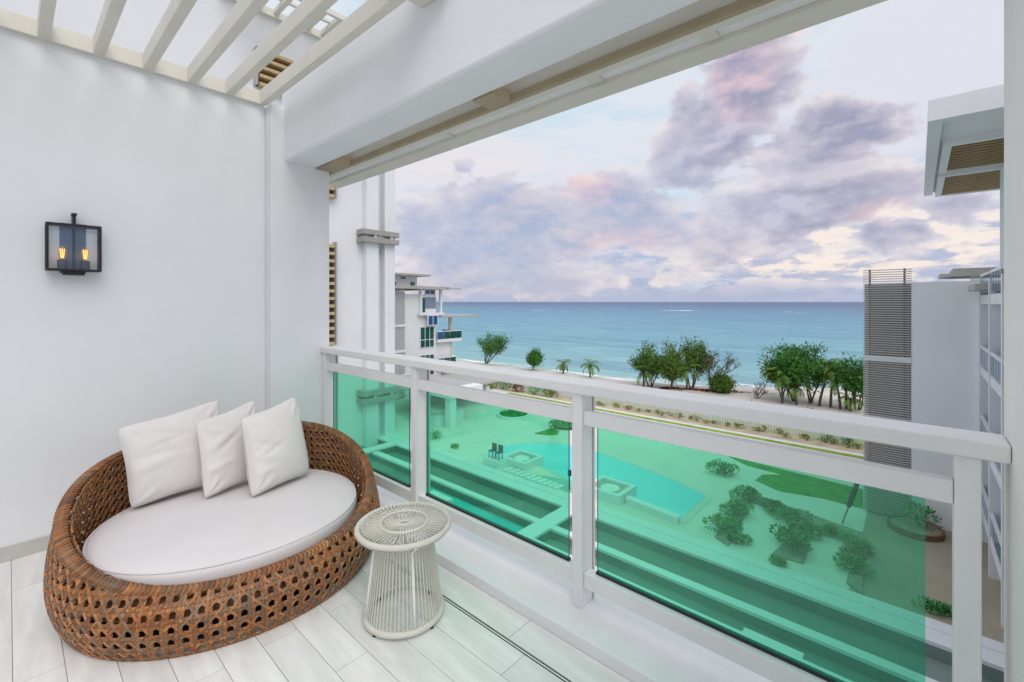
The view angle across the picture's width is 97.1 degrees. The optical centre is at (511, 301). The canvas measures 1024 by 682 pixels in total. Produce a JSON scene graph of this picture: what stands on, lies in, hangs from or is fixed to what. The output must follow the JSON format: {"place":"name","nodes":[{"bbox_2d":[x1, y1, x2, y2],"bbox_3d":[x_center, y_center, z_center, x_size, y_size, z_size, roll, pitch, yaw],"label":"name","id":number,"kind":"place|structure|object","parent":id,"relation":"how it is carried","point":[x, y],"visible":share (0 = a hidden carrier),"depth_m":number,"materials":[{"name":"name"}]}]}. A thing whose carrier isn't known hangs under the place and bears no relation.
{"place":"outdoors","nodes":[
{"label":"outdoors","id":0,"kind":"place"},
{"bbox_2d":[0,536,630,681],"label":"balcony floor","id":1,"kind":"structure","parent":0,"point":[475,634],"depth_m":2.08,"materials":[{"name":"wood"}]},
{"bbox_2d":[0,28,264,562],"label":"side wall","id":2,"kind":"structure","parent":1,"relation":"on","point":[159,180],"depth_m":3.16,"materials":[{"name":"white paint"}]},
{"bbox_2d":[45,213,101,275],"bbox_3d":[-2.884,-0.377,2.977,0.110,0.402,0.263,0,0,42],"label":"wall lantern","id":3,"kind":"object","parent":2,"relation":"attached to","point":[72,250],"depth_m":2.98,"materials":[{"name":"metal"}]},
{"bbox_2d":[43,420,379,661],"bbox_3d":[-1.686,1.264,2.791,1.620,0.695,1.678,0,0,42],"label":"daybed","id":4,"kind":"object","parent":1,"relation":"on","point":[111,618],"visible":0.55,"depth_m":2.16,"materials":[{"name":"brown wicker"}]},
{"bbox_2d":[81,469,356,595],"bbox_3d":[-1.685,1.317,2.777,1.311,0.157,1.394,0,0,42],"label":"seat cushion","id":5,"kind":"object","parent":4,"relation":"on","point":[193,535],"visible":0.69,"depth_m":2.48,"materials":[{"name":"white fabric"}]},
{"bbox_2d":[119,401,218,506],"bbox_3d":[-2.171,0.962,2.935,0.244,0.527,0.554,0,0,34],"label":"pillow","id":6,"kind":"object","parent":5,"relation":"on","point":[161,457],"visible":0.82,"depth_m":2.82,"materials":[{"name":"white fabric"}]},
{"bbox_2d":[197,401,255,497],"bbox_3d":[-1.891,0.973,3.060,0.215,0.504,0.457,0,0,23],"label":"pillow","id":7,"kind":"object","parent":5,"relation":"on","point":[221,453],"visible":0.74,"depth_m":2.95,"materials":[{"name":"white fabric"}]},
{"bbox_2d":[241,398,308,495],"bbox_3d":[-1.606,0.964,3.079,0.255,0.523,0.452,0,0,25],"label":"pillow","id":8,"kind":"object","parent":5,"relation":"on","point":[275,449],"visible":1,"depth_m":2.99,"materials":[{"name":"white fabric"}]},
{"bbox_2d":[265,104,328,467],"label":"corner pier","id":9,"kind":"structure","parent":1,"relation":"on","point":[296,268],"depth_m":3.96,"materials":[{"name":"white paint"}]},
{"bbox_2d":[0,0,432,105],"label":"pergola","id":10,"kind":"object","parent":9,"relation":"on","point":[299,19],"visible":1,"depth_m":2.95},
{"bbox_2d":[282,0,698,167],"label":"roof beam","id":11,"kind":"structure","parent":9,"relation":"on","point":[405,64],"depth_m":2.60,"materials":[{"name":"white paint"}]},
{"bbox_2d":[317,0,886,187],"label":"awning headbox","id":12,"kind":"object","parent":11,"relation":"attached to","point":[696,33],"visible":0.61,"depth_m":2.42,"materials":[{"name":"white paint"}]},
{"bbox_2d":[354,501,451,638],"bbox_3d":[-0.554,1.360,2.325,0.486,0.480,0.486,0,0,42],"label":"side table","id":13,"kind":"object","parent":1,"relation":"on","point":[375,532],"visible":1,"depth_m":2.23,"materials":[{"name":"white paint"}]},
{"bbox_2d":[357,477,772,681],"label":"balcony kerb","id":14,"kind":"structure","parent":1,"relation":"attached to","point":[629,645],"depth_m":2.21,"materials":[{"name":"paint"}]},
{"bbox_2d":[321,346,1010,681],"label":"balustrade","id":15,"kind":"object","parent":14,"relation":"on","point":[960,489],"visible":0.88,"depth_m":1.94,"materials":[{"name":"metal"}]},
{"bbox_2d":[1004,0,1023,681],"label":"end wall","id":16,"kind":"structure","parent":1,"relation":"on","point":[1014,335],"depth_m":1.26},
{"bbox_2d":[430,490,452,502],"bbox_3d":[-4.734,12.970,29.812,2.000,0.440,0.500,0,0,42],"label":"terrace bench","id":17,"kind":"object","parent":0,"point":[441,496],"visible":0.34,"depth_m":29.63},
{"bbox_2d":[486,443,705,517],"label":"pool water","id":18,"kind":"structure","parent":0,"point":[671,495],"depth_m":32.68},
{"bbox_2d":[394,397,867,589],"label":"pool deck","id":19,"kind":"structure","parent":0,"point":[477,431],"depth_m":32.77,"materials":[{"name":"beige stone"}]},
{"bbox_2d":[430,428,442,440],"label":"shrub","id":20,"kind":"object","parent":19,"relation":"on","point":[435,433],"visible":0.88,"depth_m":41.49,"materials":[{"name":"green plant"}]},
{"bbox_2d":[395,373,497,428],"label":"pool bar","id":21,"kind":"object","parent":19,"relation":"on","point":[446,411],"visible":0.55,"depth_m":47.36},
{"bbox_2d":[484,455,505,468],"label":"plinth","id":22,"kind":"structure","parent":19,"relation":"on","point":[494,462],"depth_m":34.48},
{"bbox_2d":[488,442,496,458],"bbox_3d":[-1.506,11.526,35.062,0.480,1.052,0.480,0,0,42],"label":"pool chair","id":23,"kind":"object","parent":22,"relation":"on","point":[494,448],"visible":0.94,"depth_m":35.07,"materials":[{"name":"black plastic"}]},
{"bbox_2d":[494,444,502,460],"bbox_3d":[-1.014,11.526,34.621,0.480,1.052,0.480,0,0,42],"label":"pool chair","id":24,"kind":"object","parent":22,"relation":"on","point":[500,450],"visible":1,"depth_m":34.62,"materials":[{"name":"black plastic"}]},
{"bbox_2d":[497,409,528,419],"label":"round planter","id":25,"kind":"object","parent":19,"relation":"on","point":[509,414],"visible":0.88,"depth_m":49.01,"materials":[{"name":"green plant"}]},
{"bbox_2d":[500,449,543,470],"bbox_3d":[0.774,12.300,35.170,2.500,0.600,2.300,0,0,42],"label":"spa tub","id":26,"kind":"object","parent":19,"relation":"on","point":[521,460],"visible":0.95,"depth_m":34.70,"materials":[{"name":"white paint"}]},
{"bbox_2d":[535,429,558,434],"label":"planting bed","id":27,"kind":"object","parent":19,"relation":"on","point":[550,432],"visible":0.94,"depth_m":43.28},
{"bbox_2d":[548,419,560,429],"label":"shrub","id":28,"kind":"object","parent":27,"relation":"in","point":[554,425],"visible":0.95,"depth_m":44.27,"materials":[{"name":"green plant"}]},
{"bbox_2d":[524,473,571,492],"bbox_3d":[3.074,12.619,31.623,6.652,0.162,1.711,0,0,42],"label":"shallow shelf","id":29,"kind":"object","parent":19,"relation":"on","point":[565,482],"visible":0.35,"depth_m":31.57,"materials":[{"name":"concrete"}]},
{"bbox_2d":[552,420,571,427],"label":"round planter","id":30,"kind":"object","parent":19,"relation":"on","point":[564,424],"visible":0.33,"depth_m":45.17,"materials":[{"name":"green plant"}]},
{"bbox_2d":[482,442,713,524],"bbox_3d":[5.875,12.678,34.161,17.352,0.245,7.670,0,0,42],"label":"pool coping","id":31,"kind":"object","parent":19,"relation":"on","point":[694,510],"visible":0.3,"depth_m":30.76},
{"bbox_2d":[595,475,636,505],"bbox_3d":[6.419,12.300,29.581,2.600,0.600,2.300,0,0,42],"label":"spa tub","id":32,"kind":"object","parent":19,"relation":"on","point":[614,491],"visible":0.94,"depth_m":29.08,"materials":[{"name":"white paint"}]},
{"bbox_2d":[626,495,680,524],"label":"pool wall","id":33,"kind":"structure","parent":19,"relation":"on","point":[656,511],"depth_m":26.67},
{"bbox_2d":[704,458,739,477],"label":"shrub","id":34,"kind":"object","parent":19,"relation":"on","point":[723,466],"visible":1,"depth_m":32.97,"materials":[{"name":"green plant"}]},
{"bbox_2d":[715,497,751,545],"bbox_3d":[12.942,12.535,26.244,0.783,0.070,7.022,0,0,38],"label":"planting bed","id":35,"kind":"object","parent":19,"relation":"on","point":[722,537],"visible":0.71,"depth_m":24.41,"materials":[{"name":"concrete"}]},
{"bbox_2d":[701,512,743,535],"bbox_3d":[11.602,12.146,24.817,2.096,0.960,2.092,0,0,42],"label":"shrub","id":36,"kind":"object","parent":35,"relation":"on","point":[724,520],"visible":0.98,"depth_m":24.63,"materials":[{"name":"green plant"}]},
{"bbox_2d":[718,498,754,517],"bbox_3d":[13.245,12.205,26.678,1.768,0.893,1.993,0,0,42],"label":"shrub","id":37,"kind":"object","parent":35,"relation":"on","point":[736,506],"visible":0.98,"depth_m":26.57,"materials":[{"name":"green plant"}]},
{"bbox_2d":[727,531,753,544],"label":"shrub","id":38,"kind":"object","parent":19,"relation":"on","point":[737,537],"visible":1,"depth_m":23.52,"materials":[{"name":"green plant"}]},
{"bbox_2d":[768,554,788,566],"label":"shrub","id":39,"kind":"object","parent":19,"relation":"on","point":[779,560],"visible":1,"depth_m":21.56,"materials":[{"name":"green plant"}]},
{"bbox_2d":[772,525,813,563],"bbox_3d":[14.996,12.533,23.807,1.330,0.074,4.848,0,0,42],"label":"planting bed","id":40,"kind":"object","parent":19,"relation":"on","point":[783,551],"visible":0.36,"depth_m":22.46,"materials":[{"name":"concrete"}]},
{"bbox_2d":[768,523,813,554],"bbox_3d":[14.251,12.102,23.201,2.209,0.924,2.158,0,0,42],"label":"shrub","id":41,"kind":"object","parent":40,"relation":"on","point":[790,534],"visible":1,"depth_m":22.99,"materials":[{"name":"green plant"}]},
{"bbox_2d":[786,519,822,539],"bbox_3d":[15.749,12.239,24.298,1.773,0.849,1.221,0,0,18],"label":"shrub","id":42,"kind":"object","parent":40,"relation":"on","point":[806,527],"visible":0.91,"depth_m":24.24,"materials":[{"name":"green plant"}]},
{"bbox_2d":[729,456,862,508],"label":"lawn","id":43,"kind":"structure","parent":19,"relation":"on","point":[782,480],"depth_m":30.93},
{"bbox_2d":[749,495,862,539],"bbox_3d":[17.011,12.529,26.462,1.352,0.082,6.435,0,0,-31],"label":"planting bed","id":44,"kind":"object","parent":19,"relation":"on","point":[817,520],"visible":0.21,"depth_m":25.60,"materials":[{"name":"soil"}]},
{"bbox_2d":[728,484,763,503],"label":"shrub","id":45,"kind":"object","parent":44,"relation":"on","point":[746,493],"visible":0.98,"depth_m":28.49,"materials":[{"name":"green plant"}]},
{"bbox_2d":[759,497,787,516],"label":"shrub","id":46,"kind":"object","parent":44,"relation":"on","point":[769,505],"visible":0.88,"depth_m":26.91,"materials":[{"name":"green plant"}]},
{"bbox_2d":[773,506,812,525],"bbox_3d":[15.973,12.201,25.689,1.921,0.957,1.877,0,0,42],"label":"shrub","id":47,"kind":"object","parent":44,"relation":"on","point":[789,516],"visible":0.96,"depth_m":25.63,"materials":[{"name":"green plant"}]},
{"bbox_2d":[819,522,840,536],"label":"shrub","id":48,"kind":"object","parent":44,"relation":"on","point":[831,529],"visible":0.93,"depth_m":24.32,"materials":[{"name":"green plant"}]},
{"bbox_2d":[841,483,858,523],"bbox_3d":[19.263,11.216,25.688,1.263,2.764,0.285,0,0,-10],"label":"closed parasol","id":49,"kind":"object","parent":19,"relation":"on","point":[852,496],"visible":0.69,"depth_m":25.61,"materials":[{"name":"fabric"}]},
{"bbox_2d":[265,0,1003,301],"label":"sky","id":50,"kind":"structure","parent":0,"point":[790,167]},
{"bbox_2d":[436,302,864,388],"bbox_3d":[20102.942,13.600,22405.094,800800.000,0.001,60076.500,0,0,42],"label":"sea","id":51,"kind":"structure","parent":0,"point":[609,337],"depth_m":214.98,"materials":[{"name":"liquid"}]},
{"bbox_2d":[456,360,864,415],"bbox_3d":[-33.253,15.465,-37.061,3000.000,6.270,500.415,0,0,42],"label":"beach","id":52,"kind":"structure","parent":0,"point":[770,397],"depth_m":61.04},
{"bbox_2d":[0,0,398,446],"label":"apartment tower","id":53,"kind":"structure","parent":52,"relation":"on","point":[363,235],"depth_m":40.21,"materials":[{"name":"white paint"}]},
{"bbox_2d":[395,273,480,399],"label":"apartment block","id":54,"kind":"structure","parent":52,"relation":"on","point":[417,316],"depth_m":60.93,"materials":[{"name":"white paint"}]},
{"bbox_2d":[419,326,434,339],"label":"window","id":55,"kind":"structure","parent":54,"relation":"in","point":[428,332],"depth_m":61.82,"materials":[{"name":"teal glass"}]},
{"bbox_2d":[419,339,434,347],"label":"window","id":56,"kind":"structure","parent":54,"relation":"in","point":[426,343],"depth_m":61.73,"materials":[{"name":"teal glass"}]},
{"bbox_2d":[424,289,435,294],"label":"window","id":57,"kind":"structure","parent":54,"relation":"in","point":[426,291],"depth_m":62.00,"materials":[{"name":"blue glass"}]},
{"bbox_2d":[425,297,435,308],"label":"loggia door","id":58,"kind":"structure","parent":54,"relation":"in","point":[430,302],"depth_m":62.34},
{"bbox_2d":[427,315,437,325],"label":"window","id":59,"kind":"structure","parent":54,"relation":"in","point":[431,319],"depth_m":61.70,"materials":[{"name":"blue glass"}]},
{"bbox_2d":[476,332,511,363],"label":"casuarina tree","id":60,"kind":"object","parent":52,"relation":"on","point":[489,346],"visible":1,"depth_m":91.20,"materials":[{"name":"green plant"}]},
{"bbox_2d":[524,346,545,369],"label":"casuarina tree","id":61,"kind":"object","parent":52,"relation":"on","point":[534,358],"visible":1,"depth_m":82.60,"materials":[{"name":"green plant"}]},
{"bbox_2d":[556,359,570,373],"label":"palm tree","id":62,"kind":"object","parent":52,"relation":"on","point":[563,366],"visible":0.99,"depth_m":78.56,"materials":[{"name":"green plant"}]},
{"bbox_2d":[580,359,599,376],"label":"palm tree","id":63,"kind":"object","parent":52,"relation":"on","point":[590,371],"visible":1,"depth_m":74.73,"materials":[{"name":"green plant"}]},
{"bbox_2d":[631,365,655,386],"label":"palm tree","id":64,"kind":"object","parent":52,"relation":"on","point":[645,374],"visible":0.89,"depth_m":65.58,"materials":[{"name":"green plant"}]},
{"bbox_2d":[627,338,664,386],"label":"casuarina tree","id":65,"kind":"object","parent":52,"relation":"on","point":[647,359],"visible":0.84,"depth_m":65.40,"materials":[{"name":"green plant"}]},
{"bbox_2d":[655,344,691,388],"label":"casuarina tree","id":66,"kind":"object","parent":52,"relation":"on","point":[669,366],"visible":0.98,"depth_m":63.31,"materials":[{"name":"green plant"}]},
{"bbox_2d":[486,384,864,453],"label":"planting strip","id":67,"kind":"object","parent":52,"relation":"on","point":[798,439],"visible":0.44,"depth_m":46.03,"materials":[{"name":"soil"}]},
{"bbox_2d":[494,381,511,389],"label":"shrub","id":68,"kind":"object","parent":67,"relation":"on","point":[502,385],"visible":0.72,"depth_m":64.83,"materials":[{"name":"green plant"}]},
{"bbox_2d":[506,383,524,392],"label":"shrub","id":69,"kind":"object","parent":67,"relation":"on","point":[515,388],"visible":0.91,"depth_m":63.11,"materials":[{"name":"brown plant"}]},
{"bbox_2d":[490,382,571,397],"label":"garden wall","id":70,"kind":"structure","parent":67,"relation":"on","point":[564,394],"depth_m":61.88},
{"bbox_2d":[526,386,544,393],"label":"shrub","id":71,"kind":"object","parent":67,"relation":"on","point":[534,389],"visible":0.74,"depth_m":61.52,"materials":[{"name":"green plant"}]},
{"bbox_2d":[543,389,558,396],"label":"shrub","id":72,"kind":"object","parent":67,"relation":"on","point":[551,392],"visible":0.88,"depth_m":59.92,"materials":[{"name":"green plant"}]},
{"bbox_2d":[595,397,864,446],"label":"picket fence","id":73,"kind":"object","parent":67,"relation":"on","point":[622,403],"visible":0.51,"depth_m":46.44,"materials":[{"name":"white paint"}]},
{"bbox_2d":[676,361,701,389],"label":"palm tree","id":74,"kind":"object","parent":52,"relation":"on","point":[686,374],"visible":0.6,"depth_m":63.10,"materials":[{"name":"green plant"}]},
{"bbox_2d":[660,333,718,388],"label":"casuarina tree","id":75,"kind":"object","parent":52,"relation":"on","point":[694,354],"visible":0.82,"depth_m":64.49,"materials":[{"name":"green plant"}]},
{"bbox_2d":[697,350,741,391],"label":"bare tree","id":76,"kind":"object","parent":52,"relation":"on","point":[727,363],"visible":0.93,"depth_m":62.69,"materials":[{"name":"grey plant"}]},
{"bbox_2d":[702,370,739,392],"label":"shrub","id":77,"kind":"object","parent":52,"relation":"on","point":[721,383],"visible":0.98,"depth_m":61.10,"materials":[{"name":"green plant"}]},
{"bbox_2d":[659,386,806,394],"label":"seaweed","id":78,"kind":"object","parent":52,"relation":"on","point":[694,389],"visible":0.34,"depth_m":63.60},
{"bbox_2d":[752,381,768,398],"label":"bare tree","id":79,"kind":"object","parent":52,"relation":"on","point":[764,391],"visible":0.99,"depth_m":58.31,"materials":[{"name":"grey plant"}]},
{"bbox_2d":[757,350,804,397],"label":"casuarina tree","id":80,"kind":"object","parent":52,"relation":"on","point":[767,371],"visible":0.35,"depth_m":57.30,"materials":[{"name":"green plant"}]},
{"bbox_2d":[764,367,799,402],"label":"palm tree","id":81,"kind":"object","parent":52,"relation":"on","point":[780,382],"visible":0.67,"depth_m":55.03,"materials":[{"name":"green plant"}]},
{"bbox_2d":[761,339,815,401],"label":"casuarina tree","id":82,"kind":"object","parent":52,"relation":"on","point":[787,351],"visible":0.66,"depth_m":55.46,"materials":[{"name":"green plant"}]},
{"bbox_2d":[781,381,810,404],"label":"palm tree","id":83,"kind":"object","parent":52,"relation":"on","point":[795,391],"visible":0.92,"depth_m":54.83,"materials":[{"name":"green plant"}]},
{"bbox_2d":[779,341,834,403],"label":"casuarina tree","id":84,"kind":"object","parent":52,"relation":"on","point":[808,374],"visible":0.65,"depth_m":55.12,"materials":[{"name":"green plant"}]},
{"bbox_2d":[812,358,841,405],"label":"palm tree","id":85,"kind":"object","parent":52,"relation":"on","point":[824,384],"visible":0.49,"depth_m":53.99,"materials":[{"name":"green plant"}]},
{"bbox_2d":[820,365,847,407],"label":"palm tree","id":86,"kind":"object","parent":52,"relation":"on","point":[823,376],"visible":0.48,"depth_m":53.35,"materials":[{"name":"green plant"}]},
{"bbox_2d":[823,372,849,408],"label":"palm tree","id":87,"kind":"object","parent":52,"relation":"on","point":[834,387],"visible":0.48,"depth_m":52.66,"materials":[{"name":"green plant"}]},
{"bbox_2d":[819,352,864,409],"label":"casuarina tree","id":88,"kind":"object","parent":52,"relation":"on","point":[855,384],"visible":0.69,"depth_m":51.35,"materials":[{"name":"green plant"}]},
{"bbox_2d":[835,365,858,408],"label":"palm tree","id":89,"kind":"object","parent":52,"relation":"on","point":[846,407],"visible":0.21,"depth_m":52.67,"materials":[{"name":"green plant"}]},
{"bbox_2d":[835,392,863,410],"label":"palm tree","id":90,"kind":"object","parent":52,"relation":"on","point":[850,401],"visible":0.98,"depth_m":51.36,"materials":[{"name":"green plant"}]},
{"bbox_2d":[360,444,992,681],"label":"sunken terrace","id":91,"kind":"structure","parent":0,"point":[927,666],"depth_m":20.06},
{"bbox_2d":[363,442,394,458],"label":"terrace wall","id":92,"kind":"structure","parent":91,"relation":"on","point":[387,447],"depth_m":39.16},
{"bbox_2d":[372,451,410,475],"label":"terrace wall","id":93,"kind":"structure","parent":91,"relation":"on","point":[392,462],"depth_m":36.11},
{"bbox_2d":[430,487,522,531],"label":"plunge pool","id":94,"kind":"structure","parent":91,"relation":"on","point":[489,516],"depth_m":27.76,"materials":[{"name":"liquid"}]},
{"bbox_2d":[430,474,538,526],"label":"terrace wall","id":95,"kind":"structure","parent":91,"relation":"on","point":[519,517],"depth_m":28.88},
{"bbox_2d":[516,506,571,541],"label":"terrace wall","id":96,"kind":"structure","parent":91,"relation":"on","point":[539,529],"depth_m":25.71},
{"bbox_2d":[378,434,1003,681],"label":"terrace wall","id":97,"kind":"structure","parent":91,"relation":"on","point":[926,641],"depth_m":20.79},
{"bbox_2d":[532,538,852,681],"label":"terrace wall","id":98,"kind":"structure","parent":91,"relation":"on","point":[732,628],"depth_m":17.80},
{"bbox_2d":[386,434,1003,653],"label":"terrace wall","id":99,"kind":"structure","parent":91,"relation":"on","point":[987,643],"depth_m":21.68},
{"bbox_2d":[550,525,938,681],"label":"terrace wall","id":100,"kind":"structure","parent":91,"relation":"on","point":[857,660],"depth_m":18.25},
{"bbox_2d":[742,627,803,658],"bbox_3d":[9.695,12.970,16.894,2.000,0.440,0.500,0,0,42],"label":"terrace bench","id":101,"kind":"object","parent":91,"relation":"on","point":[774,643],"visible":0.34,"depth_m":16.88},
{"bbox_2d":[490,388,864,460],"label":"path","id":102,"kind":"structure","parent":0,"point":[719,429],"depth_m":44.91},
{"bbox_2d":[506,393,864,458],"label":"grass strip","id":103,"kind":"object","parent":102,"relation":"on","point":[789,444],"depth_m":43.84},
{"bbox_2d":[598,398,862,445],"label":"seaside lawn","id":104,"kind":"structure","parent":0,"point":[730,420],"depth_m":47.57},
{"bbox_2d":[849,510,1003,642],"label":"tan courtyard","id":105,"kind":"structure","parent":0,"point":[905,567],"depth_m":20.79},
{"bbox_2d":[846,548,862,594],"bbox_3d":[16.587,12.531,21.591,0.620,0.078,5.322,0,0,42],"label":"planting bed","id":106,"kind":"object","parent":105,"relation":"on","point":[854,581],"visible":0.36,"depth_m":20.28,"materials":[{"name":"concrete"}]},
{"bbox_2d":[831,545,875,575],"bbox_3d":[16.018,12.222,21.406,1.596,0.958,1.942,0,0,15],"label":"shrub","id":107,"kind":"object","parent":106,"relation":"on","point":[855,560],"visible":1,"depth_m":21.21,"materials":[{"name":"green plant"}]},
{"bbox_2d":[837,529,876,556],"bbox_3d":[17.430,12.263,23.043,1.271,0.781,2.011,0,0,-18],"label":"shrub","id":108,"kind":"object","parent":106,"relation":"on","point":[857,543],"visible":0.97,"depth_m":22.80,"materials":[{"name":"green plant"}]},
{"bbox_2d":[887,515,944,541],"bbox_3d":[22.157,12.430,24.859,2.400,0.300,2.400,0,0,42],"label":"round planter","id":109,"kind":"object","parent":105,"relation":"on","point":[904,526],"visible":0.91,"depth_m":24.51,"materials":[{"name":"concrete"}]},
{"bbox_2d":[901,501,942,531],"bbox_3d":[22.308,11.723,24.803,1.171,1.491,1.874,0,0,-20],"label":"shrub","id":110,"kind":"object","parent":109,"relation":"in","point":[923,511],"visible":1,"depth_m":24.68,"materials":[{"name":"green plant"}]},
{"bbox_2d":[910,595,942,614],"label":"shrub","id":111,"kind":"object","parent":105,"relation":"on","point":[929,605],"visible":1,"depth_m":18.39,"materials":[{"name":"green plant"}]},
{"bbox_2d":[863,84,1003,628],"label":"apartment wing","id":112,"kind":"structure","parent":105,"relation":"on","point":[933,354],"depth_m":24.55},
{"bbox_2d":[935,599,951,615],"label":"shrub","id":113,"kind":"object","parent":105,"relation":"on","point":[947,610],"visible":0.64,"depth_m":18.14,"materials":[{"name":"green plant"}]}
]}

